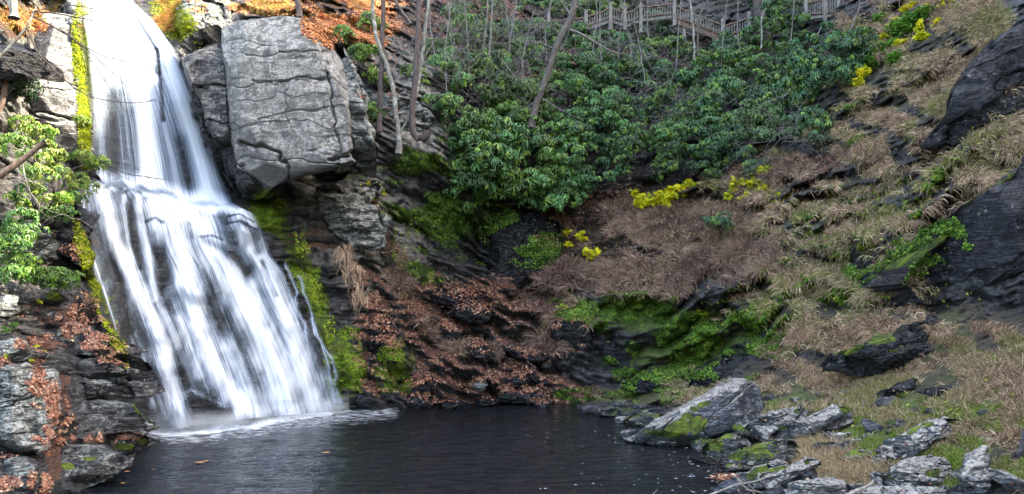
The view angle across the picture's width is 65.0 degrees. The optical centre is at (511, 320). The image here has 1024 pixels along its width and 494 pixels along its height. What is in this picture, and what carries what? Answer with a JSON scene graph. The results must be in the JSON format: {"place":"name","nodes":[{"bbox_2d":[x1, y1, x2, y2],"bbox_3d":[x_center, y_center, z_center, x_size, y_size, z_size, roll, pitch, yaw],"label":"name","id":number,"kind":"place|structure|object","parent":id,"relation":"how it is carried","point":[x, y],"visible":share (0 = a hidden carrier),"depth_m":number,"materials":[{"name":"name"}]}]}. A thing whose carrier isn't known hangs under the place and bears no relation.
{"place":"outdoors","nodes":[
{"label":"outdoors","id":0,"kind":"place"},
{"bbox_2d":[0,0,1023,493],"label":"hillside","id":1,"kind":"structure","parent":0,"point":[116,142],"depth_m":37.51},
{"bbox_2d":[3,456,39,493],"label":"boulder","id":2,"kind":"object","parent":1,"relation":"on","point":[18,466],"visible":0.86,"depth_m":17.67,"materials":[{"name":"grey stone"}]},
{"bbox_2d":[0,337,47,360],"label":"boulder","id":3,"kind":"object","parent":1,"relation":"on","point":[18,353],"visible":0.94,"depth_m":21.23,"materials":[{"name":"grey stone"}]},
{"bbox_2d":[0,362,62,455],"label":"boulder","id":4,"kind":"object","parent":1,"relation":"on","point":[22,419],"visible":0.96,"depth_m":18.82,"materials":[{"name":"grey stone"}]},
{"bbox_2d":[6,220,57,260],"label":"slab","id":5,"kind":"structure","parent":1,"relation":"on","point":[45,243],"depth_m":25.56,"materials":[{"name":"grey stone"}]},
{"bbox_2d":[0,44,64,82],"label":"rock ledge","id":6,"kind":"object","parent":1,"relation":"on","point":[19,61],"visible":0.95,"depth_m":26.29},
{"bbox_2d":[8,78,44,104],"bbox_3d":[-16.732,-7.973,27.661,1.136,0.885,2.766,0,0,-31],"label":"rhododendron","id":7,"kind":"object","parent":6,"relation":"on","point":[27,90],"visible":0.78,"depth_m":27.76,"materials":[{"name":"green plant"}]},
{"bbox_2d":[0,252,85,291],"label":"rhododendron","id":8,"kind":"object","parent":1,"relation":"on","point":[14,268],"visible":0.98,"depth_m":23.56,"materials":[{"name":"green plant"}]},
{"bbox_2d":[0,189,88,256],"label":"rhododendron","id":9,"kind":"object","parent":1,"relation":"on","point":[25,237],"visible":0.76,"depth_m":23.65,"materials":[{"name":"green plant"}]},
{"bbox_2d":[0,140,89,225],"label":"branch","id":10,"kind":"object","parent":1,"relation":"on","point":[11,167],"visible":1,"depth_m":22.53,"materials":[{"name":"brown wood"}]},
{"bbox_2d":[0,114,111,211],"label":"rhododendron","id":11,"kind":"object","parent":1,"relation":"on","point":[51,155],"visible":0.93,"depth_m":26.69,"materials":[{"name":"green plant"}]},
{"bbox_2d":[28,0,107,188],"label":"cliff block","id":12,"kind":"structure","parent":1,"relation":"on","point":[55,105],"depth_m":31.11,"materials":[{"name":"stone"}]},
{"bbox_2d":[0,208,143,493],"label":"bank leaves","id":13,"kind":"object","parent":1,"relation":"on","point":[11,484],"visible":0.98,"depth_m":20.59,"materials":[{"name":"orange plant"}]},
{"bbox_2d":[54,204,99,277],"bbox_3d":[-15.363,-2.800,28.106,1.568,2.657,2.822,0,0,-24],"label":"rock ledge","id":14,"kind":"object","parent":1,"relation":"on","point":[65,233],"visible":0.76,"depth_m":27.83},
{"bbox_2d":[0,1,170,192],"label":"overhanging branch","id":15,"kind":"object","parent":1,"relation":"on","point":[7,48],"visible":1,"depth_m":19.49,"materials":[{"name":"brown plant"}]},
{"bbox_2d":[60,444,133,486],"bbox_3d":[-10.780,3.626,19.928,2.277,1.042,1.715,0,0,25],"label":"boulder","id":16,"kind":"object","parent":1,"relation":"on","point":[93,464],"visible":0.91,"depth_m":19.61,"materials":[{"name":"grey stone"}]},
{"bbox_2d":[76,297,158,381],"bbox_3d":[-13.210,0.635,25.808,3.436,2.832,1.700,0,0,15],"label":"rock ledge","id":17,"kind":"object","parent":1,"relation":"on","point":[148,373],"visible":0.22,"depth_m":25.63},
{"bbox_2d":[81,399,160,434],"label":"slab","id":18,"kind":"structure","parent":1,"relation":"on","point":[109,417],"depth_m":21.98,"materials":[{"name":"grey stone"}]},
{"bbox_2d":[78,377,165,398],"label":"slab","id":19,"kind":"structure","parent":1,"relation":"on","point":[122,388],"depth_m":23.32,"materials":[{"name":"grey stone"}]},
{"bbox_2d":[76,356,140,379],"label":"slab","id":20,"kind":"structure","parent":19,"relation":"on","point":[90,366],"depth_m":23.68,"materials":[{"name":"grey stone"}]},
{"bbox_2d":[54,322,146,358],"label":"slab","id":21,"kind":"structure","parent":20,"relation":"on","point":[74,346],"depth_m":23.96,"materials":[{"name":"grey stone"}]},
{"bbox_2d":[109,432,159,458],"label":"boulder","id":22,"kind":"object","parent":1,"relation":"on","point":[131,448],"visible":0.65,"depth_m":22.20,"materials":[{"name":"grey stone"}]},
{"bbox_2d":[70,0,201,368],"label":"moss stripe","id":23,"kind":"object","parent":1,"relation":"on","point":[80,69],"visible":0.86,"depth_m":31.48,"materials":[{"name":"yellow plant"}]},
{"bbox_2d":[0,0,378,44],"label":"ledge grass","id":24,"kind":"structure","parent":1,"relation":"on","point":[167,16],"depth_m":40.03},
{"bbox_2d":[175,0,231,37],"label":"rock ledge","id":25,"kind":"object","parent":1,"relation":"on","point":[218,13],"visible":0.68,"depth_m":40.44,"materials":[{"name":"grey stone"}]},
{"bbox_2d":[0,0,408,49],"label":"crest leaves","id":26,"kind":"object","parent":1,"relation":"on","point":[325,26],"visible":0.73,"depth_m":43.11,"materials":[{"name":"orange plant"}]},
{"bbox_2d":[178,24,231,181],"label":"cliff block","id":27,"kind":"structure","parent":1,"relation":"on","point":[204,70],"depth_m":35.89,"materials":[{"name":"stone"}]},
{"bbox_2d":[176,42,234,190],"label":"cliff block","id":28,"kind":"structure","parent":1,"relation":"on","point":[197,113],"depth_m":36.49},
{"bbox_2d":[221,146,288,198],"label":"cliff block","id":29,"kind":"structure","parent":1,"relation":"on","point":[249,185],"depth_m":35.36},
{"bbox_2d":[221,16,355,199],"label":"cliff block","id":30,"kind":"structure","parent":1,"relation":"on","point":[288,100],"depth_m":34.69,"materials":[{"name":"grey stone"}]},
{"bbox_2d":[290,227,335,348],"bbox_3d":[-8.946,-1.508,36.134,2.402,5.508,0.792,0,0,21],"label":"leafy plant","id":31,"kind":"object","parent":1,"relation":"on","point":[329,322],"visible":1,"depth_m":36.00,"materials":[{"name":"green plant"}]},
{"bbox_2d":[247,187,417,409],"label":"creeping moss leaves","id":32,"kind":"object","parent":1,"relation":"on","point":[353,371],"visible":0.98,"depth_m":36.63,"materials":[{"name":"green plant"}]},
{"bbox_2d":[315,182,391,251],"bbox_3d":[-7.801,-5.163,39.655,3.680,3.661,2.579,0,0,-16],"label":"rock ledge","id":33,"kind":"object","parent":1,"relation":"on","point":[356,221],"visible":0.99,"depth_m":39.18,"materials":[{"name":"grey stone"}]},
{"bbox_2d":[332,241,377,317],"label":"hanging grass","id":34,"kind":"structure","parent":1,"relation":"on","point":[361,295],"depth_m":36.85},
{"bbox_2d":[333,40,378,176],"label":"cliff block","id":35,"kind":"structure","parent":1,"relation":"on","point":[364,152],"depth_m":36.26,"materials":[{"name":"grey stone"}]},
{"bbox_2d":[331,10,393,86],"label":"rhododendron","id":36,"kind":"object","parent":1,"relation":"on","point":[359,54],"visible":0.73,"depth_m":42.58,"materials":[{"name":"green plant"}]},
{"bbox_2d":[367,0,399,131],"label":"bare tree","id":37,"kind":"object","parent":1,"relation":"on","point":[378,127],"visible":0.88,"depth_m":41.10,"materials":[{"name":"brown plant"}]},
{"bbox_2d":[364,308,412,380],"bbox_3d":[-5.789,1.093,37.676,2.458,3.527,2.547,0,0,0],"label":"rock ledge","id":38,"kind":"object","parent":1,"relation":"on","point":[373,347],"visible":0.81,"depth_m":37.06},
{"bbox_2d":[351,0,436,155],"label":"bare tree","id":39,"kind":"object","parent":1,"relation":"on","point":[399,147],"visible":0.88,"depth_m":40.91,"materials":[{"name":"grey plant"}]},
{"bbox_2d":[367,63,430,124],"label":"rhododendron","id":40,"kind":"object","parent":1,"relation":"on","point":[372,111],"visible":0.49,"depth_m":41.95,"materials":[{"name":"green plant"}]},
{"bbox_2d":[365,89,435,132],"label":"rock ledge","id":41,"kind":"object","parent":1,"relation":"on","point":[425,116],"visible":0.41,"depth_m":42.62,"materials":[{"name":"grey stone"}]},
{"bbox_2d":[387,0,430,142],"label":"bare tree","id":42,"kind":"object","parent":1,"relation":"on","point":[425,137],"visible":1,"depth_m":40.67,"materials":[{"name":"brown plant"}]},
{"bbox_2d":[64,402,759,493],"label":"pool","id":43,"kind":"structure","parent":1,"relation":"in","point":[515,448],"depth_m":23.58,"materials":[{"name":"liquid"}]},
{"bbox_2d":[82,0,336,428],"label":"waterfall","id":44,"kind":"structure","parent":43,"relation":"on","point":[288,369],"depth_m":33.54,"materials":[{"name":"white liquid"}]},
{"bbox_2d":[394,0,453,118],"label":"bare tree","id":45,"kind":"object","parent":1,"relation":"on","point":[422,56],"visible":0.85,"depth_m":41.54,"materials":[{"name":"grey plant"}]},
{"bbox_2d":[421,37,473,123],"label":"rhododendron","id":46,"kind":"object","parent":1,"relation":"on","point":[451,105],"visible":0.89,"depth_m":44.52,"materials":[{"name":"green plant"}]},
{"bbox_2d":[441,300,494,324],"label":"rock ledge","id":47,"kind":"object","parent":1,"relation":"on","point":[466,315],"visible":0.94,"depth_m":41.23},
{"bbox_2d":[433,287,483,303],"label":"rock ledge","id":48,"kind":"object","parent":47,"relation":"on","point":[444,299],"visible":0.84,"depth_m":42.31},
{"bbox_2d":[439,0,516,84],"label":"rhododendron","id":49,"kind":"object","parent":1,"relation":"on","point":[485,59],"visible":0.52,"depth_m":48.42,"materials":[{"name":"green plant"}]},
{"bbox_2d":[439,0,520,81],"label":"rhododendron","id":50,"kind":"object","parent":1,"relation":"on","point":[476,59],"visible":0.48,"depth_m":50.11,"materials":[{"name":"green plant"}]},
{"bbox_2d":[406,0,567,122],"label":"dead brush","id":51,"kind":"object","parent":1,"relation":"on","point":[524,62],"visible":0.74,"depth_m":45.15,"materials":[{"name":"brown plant"}]},
{"bbox_2d":[473,17,562,116],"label":"rhododendron","id":52,"kind":"object","parent":1,"relation":"on","point":[485,95],"visible":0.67,"depth_m":49.39,"materials":[{"name":"green plant"}]},
{"bbox_2d":[479,212,562,288],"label":"rock ledge","id":53,"kind":"object","parent":1,"relation":"on","point":[502,244],"visible":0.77,"depth_m":46.43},
{"bbox_2d":[442,105,601,211],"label":"rhododendron","id":54,"kind":"object","parent":1,"relation":"on","point":[493,172],"visible":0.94,"depth_m":44.70,"materials":[{"name":"green plant"}]},
{"bbox_2d":[479,77,580,147],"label":"rhododendron","id":55,"kind":"object","parent":1,"relation":"on","point":[514,114],"visible":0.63,"depth_m":46.44,"materials":[{"name":"green plant"}]},
{"bbox_2d":[492,18,591,41],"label":"rhododendron","id":56,"kind":"object","parent":1,"relation":"on","point":[579,26],"visible":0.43,"depth_m":55.36,"materials":[{"name":"green plant"}]},
{"bbox_2d":[474,0,633,127],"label":"bare tree","id":57,"kind":"object","parent":1,"relation":"on","point":[553,55],"visible":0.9,"depth_m":46.45,"materials":[{"name":"grey plant"}]},
{"bbox_2d":[513,0,629,19],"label":"rhododendron","id":58,"kind":"object","parent":1,"relation":"on","point":[563,8],"visible":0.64,"depth_m":58.52,"materials":[{"name":"green plant"}]},
{"bbox_2d":[532,54,617,126],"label":"rhododendron","id":59,"kind":"object","parent":1,"relation":"on","point":[577,82],"visible":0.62,"depth_m":48.15,"materials":[{"name":"green plant"}]},
{"bbox_2d":[550,311,600,350],"bbox_3d":[3.252,0.451,40.587,2.765,2.121,2.198,0,0,0],"label":"rock ledge","id":60,"kind":"object","parent":1,"relation":"on","point":[570,333],"visible":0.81,"depth_m":39.72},
{"bbox_2d":[539,49,633,116],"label":"rhododendron","id":61,"kind":"object","parent":1,"relation":"on","point":[565,63],"visible":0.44,"depth_m":50.89,"materials":[{"name":"green plant"}]},
{"bbox_2d":[553,85,641,177],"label":"rhododendron","id":62,"kind":"object","parent":1,"relation":"on","point":[581,132],"visible":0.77,"depth_m":46.50,"materials":[{"name":"green plant"}]},
{"bbox_2d":[562,29,632,58],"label":"rhododendron","id":63,"kind":"object","parent":1,"relation":"on","point":[582,39],"visible":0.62,"depth_m":54.91,"materials":[{"name":"green plant"}]},
{"bbox_2d":[504,0,750,39],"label":"wooden walkway","id":64,"kind":"structure","parent":1,"relation":"on","point":[685,22],"depth_m":57.46,"materials":[{"name":"grey wood"}]},
{"bbox_2d":[370,139,888,360],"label":"brown brush","id":65,"kind":"object","parent":1,"relation":"on","point":[600,270],"visible":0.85,"depth_m":41.51,"materials":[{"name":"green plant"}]},
{"bbox_2d":[604,52,675,92],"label":"rhododendron","id":66,"kind":"object","parent":1,"relation":"on","point":[624,63],"visible":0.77,"depth_m":52.46,"materials":[{"name":"green plant"}]},
{"bbox_2d":[619,9,672,39],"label":"rhododendron","id":67,"kind":"object","parent":1,"relation":"on","point":[665,23],"visible":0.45,"depth_m":58.39,"materials":[{"name":"green plant"}]},
{"bbox_2d":[624,35,691,68],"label":"rhododendron","id":68,"kind":"object","parent":1,"relation":"on","point":[657,40],"visible":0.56,"depth_m":54.87,"materials":[{"name":"green plant"}]},
{"bbox_2d":[350,0,970,404],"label":"leaf litter","id":69,"kind":"object","parent":1,"relation":"on","point":[390,342],"visible":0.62,"depth_m":39.98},
{"bbox_2d":[628,178,698,208],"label":"maple sapling","id":70,"kind":"object","parent":1,"relation":"on","point":[663,197],"visible":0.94,"depth_m":45.06,"materials":[{"name":"yellow plant"}]},
{"bbox_2d":[630,68,701,126],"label":"rhododendron","id":71,"kind":"object","parent":1,"relation":"on","point":[671,92],"visible":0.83,"depth_m":49.47,"materials":[{"name":"green plant"}]},
{"bbox_2d":[380,55,967,403],"bbox_3d":[6.996,-5.682,37.769,27.731,19.388,22.482,0,0,0],"label":"creeping greenery","id":72,"kind":"object","parent":1,"relation":"on","point":[953,229],"visible":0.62,"depth_m":39.32,"materials":[{"name":"green plant"}]},
{"bbox_2d":[514,154,849,301],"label":"slope leaves","id":73,"kind":"object","parent":1,"relation":"on","point":[797,189],"visible":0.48,"depth_m":44.30,"materials":[{"name":"brown plant"}]},
{"bbox_2d":[594,115,771,183],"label":"rhododendron","id":74,"kind":"object","parent":1,"relation":"on","point":[712,146],"visible":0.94,"depth_m":45.02,"materials":[{"name":"green plant"}]},
{"bbox_2d":[619,378,764,443],"bbox_3d":[6.314,3.082,27.136,5.260,2.337,3.400,0,0,-12],"label":"boulder","id":75,"kind":"object","parent":1,"relation":"on","point":[736,398],"visible":0.94,"depth_m":25.75,"materials":[{"name":"grey stone"}]},
{"bbox_2d":[400,61,1015,426],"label":"yellow green weeds","id":76,"kind":"object","parent":1,"relation":"on","point":[807,277],"visible":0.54,"depth_m":32.75,"materials":[{"name":"green plant"}]},
{"bbox_2d":[685,356,733,388],"bbox_3d":[9.019,2.356,35.613,2.489,1.589,1.572,0,0,-23],"label":"rock ledge","id":77,"kind":"object","parent":1,"relation":"on","point":[721,369],"visible":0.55,"depth_m":35.14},
{"bbox_2d":[677,42,758,91],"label":"rhododendron","id":78,"kind":"object","parent":1,"relation":"on","point":[704,57],"visible":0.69,"depth_m":51.32,"materials":[{"name":"green plant"}]},
{"bbox_2d":[666,76,776,149],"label":"rhododendron","id":79,"kind":"object","parent":1,"relation":"on","point":[707,103],"visible":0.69,"depth_m":46.82,"materials":[{"name":"green plant"}]},
{"bbox_2d":[684,29,760,65],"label":"rhododendron","id":80,"kind":"object","parent":1,"relation":"on","point":[729,37],"visible":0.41,"depth_m":54.61,"materials":[{"name":"green plant"}]},
{"bbox_2d":[689,429,762,460],"bbox_3d":[6.235,3.527,22.945,1.998,0.917,1.713,0,0,0],"label":"boulder","id":81,"kind":"object","parent":1,"relation":"on","point":[724,445],"visible":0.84,"depth_m":22.61,"materials":[{"name":"stone"}]},
{"bbox_2d":[686,58,772,107],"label":"rhododendron","id":82,"kind":"object","parent":1,"relation":"on","point":[730,72],"visible":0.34,"depth_m":49.52,"materials":[{"name":"green plant"}]},
{"bbox_2d":[710,477,752,493],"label":"boulder","id":83,"kind":"object","parent":1,"relation":"on","point":[727,483],"visible":0.82,"depth_m":18.25,"materials":[{"name":"grey stone"}]},
{"bbox_2d":[653,77,833,200],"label":"dead brush","id":84,"kind":"object","parent":1,"relation":"on","point":[760,110],"visible":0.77,"depth_m":43.00,"materials":[{"name":"brown plant"}]},
{"bbox_2d":[723,163,790,201],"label":"maple sapling","id":85,"kind":"object","parent":1,"relation":"on","point":[727,196],"visible":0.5,"depth_m":43.38,"materials":[{"name":"yellow plant"}]},
{"bbox_2d":[721,438,799,473],"bbox_3d":[6.314,3.456,20.382,2.352,0.884,1.231,0,0,-20],"label":"boulder","id":86,"kind":"object","parent":1,"relation":"on","point":[749,458],"visible":0.82,"depth_m":20.01,"materials":[{"name":"stone"}]},
{"bbox_2d":[559,81,973,372],"bbox_3d":[10.829,-5.665,37.518,16.763,16.129,20.707,0,0,0],"label":"creeping greenery","id":87,"kind":"object","parent":1,"relation":"on","point":[966,246],"visible":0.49,"depth_m":34.37,"materials":[{"name":"green plant"}]},
{"bbox_2d":[732,404,807,436],"bbox_3d":[7.825,2.961,24.002,2.170,0.936,1.448,0,0,0],"label":"boulder","id":88,"kind":"object","parent":1,"relation":"on","point":[781,416],"visible":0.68,"depth_m":23.60,"materials":[{"name":"stone"}]},
{"bbox_2d":[709,93,839,199],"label":"dead brush","id":89,"kind":"object","parent":1,"relation":"on","point":[777,141],"visible":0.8,"depth_m":41.47,"materials":[{"name":"brown plant"}]},
{"bbox_2d":[730,65,835,143],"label":"rhododendron","id":90,"kind":"object","parent":1,"relation":"on","point":[779,87],"visible":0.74,"depth_m":45.23,"materials":[{"name":"green plant"}]},
{"bbox_2d":[739,0,828,89],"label":"rhododendron","id":91,"kind":"object","parent":1,"relation":"on","point":[783,46],"visible":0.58,"depth_m":51.81,"materials":[{"name":"green plant"}]},
{"bbox_2d":[759,456,821,488],"bbox_3d":[6.420,3.510,18.586,1.759,0.769,0.912,0,0,-20],"label":"boulder","id":92,"kind":"object","parent":1,"relation":"on","point":[781,475],"visible":0.98,"depth_m":18.21,"materials":[{"name":"stone"}]},
{"bbox_2d":[751,404,853,441],"bbox_3d":[8.052,2.814,22.086,2.764,1.041,1.622,0,0,12],"label":"boulder","id":93,"kind":"object","parent":1,"relation":"on","point":[823,420],"visible":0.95,"depth_m":21.80,"materials":[{"name":"stone"}]},
{"bbox_2d":[613,0,1023,363],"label":"dry grass","id":94,"kind":"structure","parent":1,"relation":"on","point":[975,16],"depth_m":35.28,"materials":[{"name":"plant"}]},
{"bbox_2d":[785,477,852,493],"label":"slab","id":95,"kind":"structure","parent":1,"relation":"on","point":[827,485],"depth_m":16.62,"materials":[{"name":"stone"}]},
{"bbox_2d":[773,20,871,85],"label":"rhododendron","id":96,"kind":"object","parent":1,"relation":"on","point":[853,44],"visible":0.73,"depth_m":46.87,"materials":[{"name":"green plant"}]},
{"bbox_2d":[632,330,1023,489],"bbox_3d":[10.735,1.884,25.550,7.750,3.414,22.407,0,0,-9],"label":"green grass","id":97,"kind":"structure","parent":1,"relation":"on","point":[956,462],"depth_m":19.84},
{"bbox_2d":[765,421,899,486],"bbox_3d":[7.678,3.385,20.131,2.524,1.349,6.796,0,0,0],"label":"straw","id":98,"kind":"object","parent":1,"relation":"on","point":[835,464],"visible":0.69,"depth_m":18.54,"materials":[{"name":"beige plant"}]},
{"bbox_2d":[659,319,1023,493],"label":"bank grass","id":99,"kind":"structure","parent":1,"relation":"on","point":[1003,373],"depth_m":22.51,"materials":[{"name":"plant"}]},
{"bbox_2d":[804,26,878,93],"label":"rhododendron","id":100,"kind":"object","parent":1,"relation":"on","point":[816,78],"visible":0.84,"depth_m":44.51,"materials":[{"name":"green plant"}]},
{"bbox_2d":[819,314,941,376],"bbox_3d":[12.563,0.846,25.963,4.627,2.138,2.349,0,0,-9],"label":"rock ledge","id":101,"kind":"object","parent":1,"relation":"on","point":[881,354],"visible":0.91,"depth_m":25.28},
{"bbox_2d":[876,378,916,396],"bbox_3d":[11.379,1.940,23.302,1.701,0.518,0.723,0,0,-25],"label":"rock ledge","id":102,"kind":"object","parent":1,"relation":"on","point":[908,385],"visible":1,"depth_m":23.05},
{"bbox_2d":[859,3,937,69],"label":"shrub","id":103,"kind":"object","parent":1,"relation":"on","point":[907,23],"visible":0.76,"depth_m":44.40,"materials":[{"name":"green plant"}]},
{"bbox_2d":[870,455,952,486],"bbox_3d":[8.410,3.136,16.524,1.856,0.716,1.162,0,0,-20],"label":"boulder","id":104,"kind":"object","parent":1,"relation":"on","point":[909,474],"visible":0.91,"depth_m":16.22,"materials":[{"name":"stone"}]},
{"bbox_2d":[881,485,946,493],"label":"slab","id":105,"kind":"structure","parent":1,"relation":"on","point":[907,489],"depth_m":15.47,"materials":[{"name":"stone"}]},
{"bbox_2d":[876,416,964,458],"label":"slab","id":106,"kind":"structure","parent":1,"relation":"on","point":[920,437],"depth_m":18.28,"materials":[{"name":"stone"}]},
{"bbox_2d":[829,21,1022,352],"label":"draped grass","id":107,"kind":"structure","parent":1,"relation":"on","point":[919,318],"depth_m":28.60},
{"bbox_2d":[845,156,1023,312],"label":"cliff block","id":108,"kind":"structure","parent":1,"relation":"on","point":[992,220],"depth_m":27.33,"materials":[{"name":"stone"}]},
{"bbox_2d":[920,15,1023,149],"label":"cliff block","id":109,"kind":"structure","parent":1,"relation":"on","point":[992,70],"depth_m":31.60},
{"bbox_2d":[945,445,1001,493],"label":"slab","id":110,"kind":"structure","parent":1,"relation":"on","point":[975,478],"depth_m":14.94,"materials":[{"name":"stone"}]},
{"bbox_2d":[989,469,1023,492],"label":"rock","id":111,"kind":"object","parent":1,"relation":"on","point":[1005,479],"visible":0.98,"depth_m":14.33,"materials":[{"name":"stone"}]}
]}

